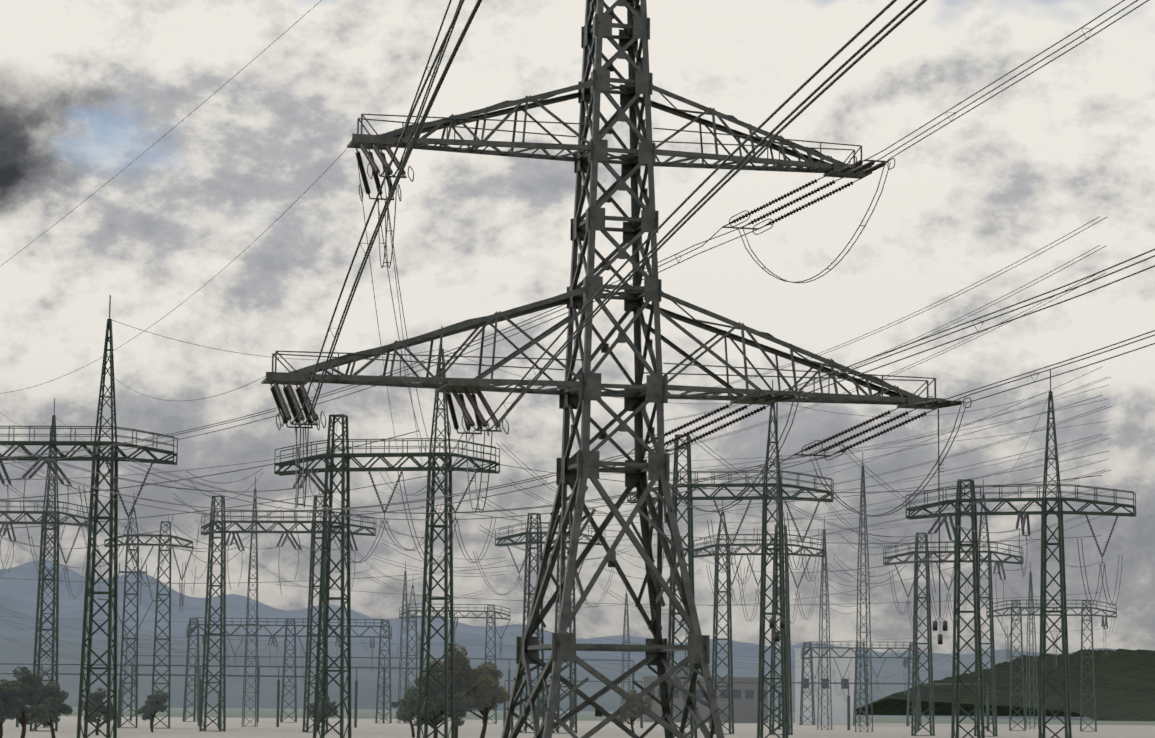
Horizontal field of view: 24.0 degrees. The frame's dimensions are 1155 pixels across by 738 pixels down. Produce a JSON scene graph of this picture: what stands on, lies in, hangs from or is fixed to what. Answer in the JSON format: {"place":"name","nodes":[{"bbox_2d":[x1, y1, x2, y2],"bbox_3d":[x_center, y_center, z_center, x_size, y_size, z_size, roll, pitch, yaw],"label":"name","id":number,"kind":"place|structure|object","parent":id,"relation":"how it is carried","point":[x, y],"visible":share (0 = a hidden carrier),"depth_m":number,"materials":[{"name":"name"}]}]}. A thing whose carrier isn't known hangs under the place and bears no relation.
{"place":"outdoors","nodes":[
{"label":"outdoors","id":0,"kind":"place"},
{"bbox_2d":[0,560,903,666],"bbox_3d":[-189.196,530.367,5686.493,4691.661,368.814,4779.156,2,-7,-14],"label":"hills","id":1,"kind":"structure","parent":0,"point":[18,593],"depth_m":5480.82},
{"bbox_2d":[0,630,1116,712],"bbox_3d":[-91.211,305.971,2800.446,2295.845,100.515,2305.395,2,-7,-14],"label":"hills","id":2,"kind":"structure","parent":0,"point":[367,678],"depth_m":2415.63,"materials":[{"name":"grey"}]},
{"bbox_2d":[0,0,1154,654],"label":"sky","id":3,"kind":"structure","parent":0,"point":[87,87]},
{"bbox_2d":[2,716,1154,737],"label":"ground","id":4,"kind":"structure","parent":0,"point":[265,728],"depth_m":313.69,"materials":[{"name":"grey concrete"}]},
{"bbox_2d":[0,679,22,737],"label":"tree","id":5,"kind":"object","parent":4,"relation":"on","point":[9,696],"visible":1,"depth_m":179.53,"materials":[{"name":"green plant"}]},
{"bbox_2d":[8,666,49,737],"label":"tree","id":6,"kind":"object","parent":4,"relation":"on","point":[29,684],"visible":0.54,"depth_m":184.86,"materials":[{"name":"green plant"}]},
{"bbox_2d":[26,681,72,737],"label":"tree","id":7,"kind":"object","parent":4,"relation":"on","point":[52,698],"visible":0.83,"depth_m":194.72,"materials":[{"name":"green plant"}]},
{"bbox_2d":[82,687,120,734],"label":"tree","id":8,"kind":"object","parent":4,"relation":"on","point":[97,697],"visible":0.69,"depth_m":224.59,"materials":[{"name":"green plant"}]},
{"bbox_2d":[135,689,168,731],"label":"tree","id":9,"kind":"object","parent":4,"relation":"on","point":[152,707],"visible":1,"depth_m":254.78,"materials":[{"name":"green plant"}]},
{"bbox_2d":[306,693,338,730],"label":"tree","id":10,"kind":"object","parent":4,"relation":"on","point":[332,705],"visible":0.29,"depth_m":276.03,"materials":[{"name":"green plant"}]},
{"bbox_2d":[390,686,432,737],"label":"tree","id":11,"kind":"object","parent":4,"relation":"on","point":[412,692],"visible":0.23,"depth_m":227.33,"materials":[{"name":"green plant"}]},
{"bbox_2d":[395,669,473,737],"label":"tree","id":12,"kind":"object","parent":4,"relation":"on","point":[435,690],"visible":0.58,"depth_m":192.74,"materials":[{"name":"green plant"}]},
{"bbox_2d":[422,643,494,737],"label":"tree","id":13,"kind":"object","parent":4,"relation":"on","point":[466,676],"visible":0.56,"depth_m":196.84,"materials":[{"name":"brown plant"}]},
{"bbox_2d":[465,662,510,737],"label":"tree","id":14,"kind":"object","parent":4,"relation":"on","point":[499,695],"visible":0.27,"depth_m":212.76,"materials":[{"name":"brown plant"}]},
{"bbox_2d":[535,694,556,716],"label":"tree","id":15,"kind":"object","parent":4,"relation":"on","point":[540,702],"visible":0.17,"depth_m":297.48,"materials":[{"name":"green plant"}]},
{"bbox_2d":[0,295,1135,737],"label":"substation gantries","id":16,"kind":"object","parent":4,"relation":"on","point":[784,721],"visible":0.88,"depth_m":209.44,"materials":[{"name":"metal"}]},
{"bbox_2d":[0,0,1111,685],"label":"power lines","id":17,"kind":"object","parent":16,"relation":"attached to","point":[842,570],"visible":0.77,"depth_m":221.86,"materials":[{"name":"grey metal"}]},
{"bbox_2d":[0,457,1118,696],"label":"substation insulators","id":18,"kind":"object","parent":16,"relation":"hanging from","point":[234,533],"visible":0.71,"depth_m":209.04,"materials":[{"name":"grey ceramic"}]},
{"bbox_2d":[0,432,1122,702],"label":"substation conductors","id":19,"kind":"object","parent":16,"relation":"attached to","point":[234,666],"visible":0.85,"depth_m":245.79,"materials":[{"name":"grey"}]},
{"bbox_2d":[616,689,654,732],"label":"tree","id":20,"kind":"object","parent":4,"relation":"on","point":[634,712],"visible":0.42,"depth_m":257.65,"materials":[{"name":"green plant"}]},
{"bbox_2d":[794,648,855,724],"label":"switchgear building","id":21,"kind":"structure","parent":4,"relation":"on","point":[839,710],"depth_m":494.54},
{"bbox_2d":[27,707,1154,725],"bbox_3d":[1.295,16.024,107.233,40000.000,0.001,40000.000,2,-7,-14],"label":"ground","id":22,"kind":"structure","parent":0,"point":[371,714],"depth_m":794.28,"materials":[{"name":"beige soil"}]},
{"bbox_2d":[261,0,945,737],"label":"transmission tower","id":23,"kind":"structure","parent":22,"relation":"on","point":[583,462],"depth_m":109.27,"materials":[{"name":"metal"}]},
{"bbox_2d":[0,0,1154,519],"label":"tower conductors","id":24,"kind":"object","parent":23,"relation":"on","point":[410,144],"visible":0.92,"depth_m":95.42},
{"bbox_2d":[270,144,960,452],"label":"tower insulators","id":25,"kind":"object","parent":23,"relation":"hanging from","point":[292,400],"visible":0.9,"depth_m":110.83,"materials":[{"name":"brown ceramic"}]},
{"bbox_2d":[270,28,1092,643],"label":"tower line hardware","id":26,"kind":"object","parent":23,"relation":"attached to","point":[782,624],"visible":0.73,"depth_m":110.31,"materials":[{"name":"grey metal"}]},
{"bbox_2d":[643,668,769,722],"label":"control building","id":27,"kind":"structure","parent":0,"point":[745,710],"depth_m":515.32,"materials":[{"name":"concrete"}]},
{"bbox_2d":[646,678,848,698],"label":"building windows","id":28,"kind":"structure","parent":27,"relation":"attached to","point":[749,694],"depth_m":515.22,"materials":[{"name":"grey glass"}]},
{"bbox_2d":[856,649,1154,720],"bbox_3d":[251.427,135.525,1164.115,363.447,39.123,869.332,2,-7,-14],"label":"hill","id":29,"kind":"structure","parent":0,"point":[1124,684],"depth_m":1103.15,"materials":[{"name":"green plant"}]}
]}

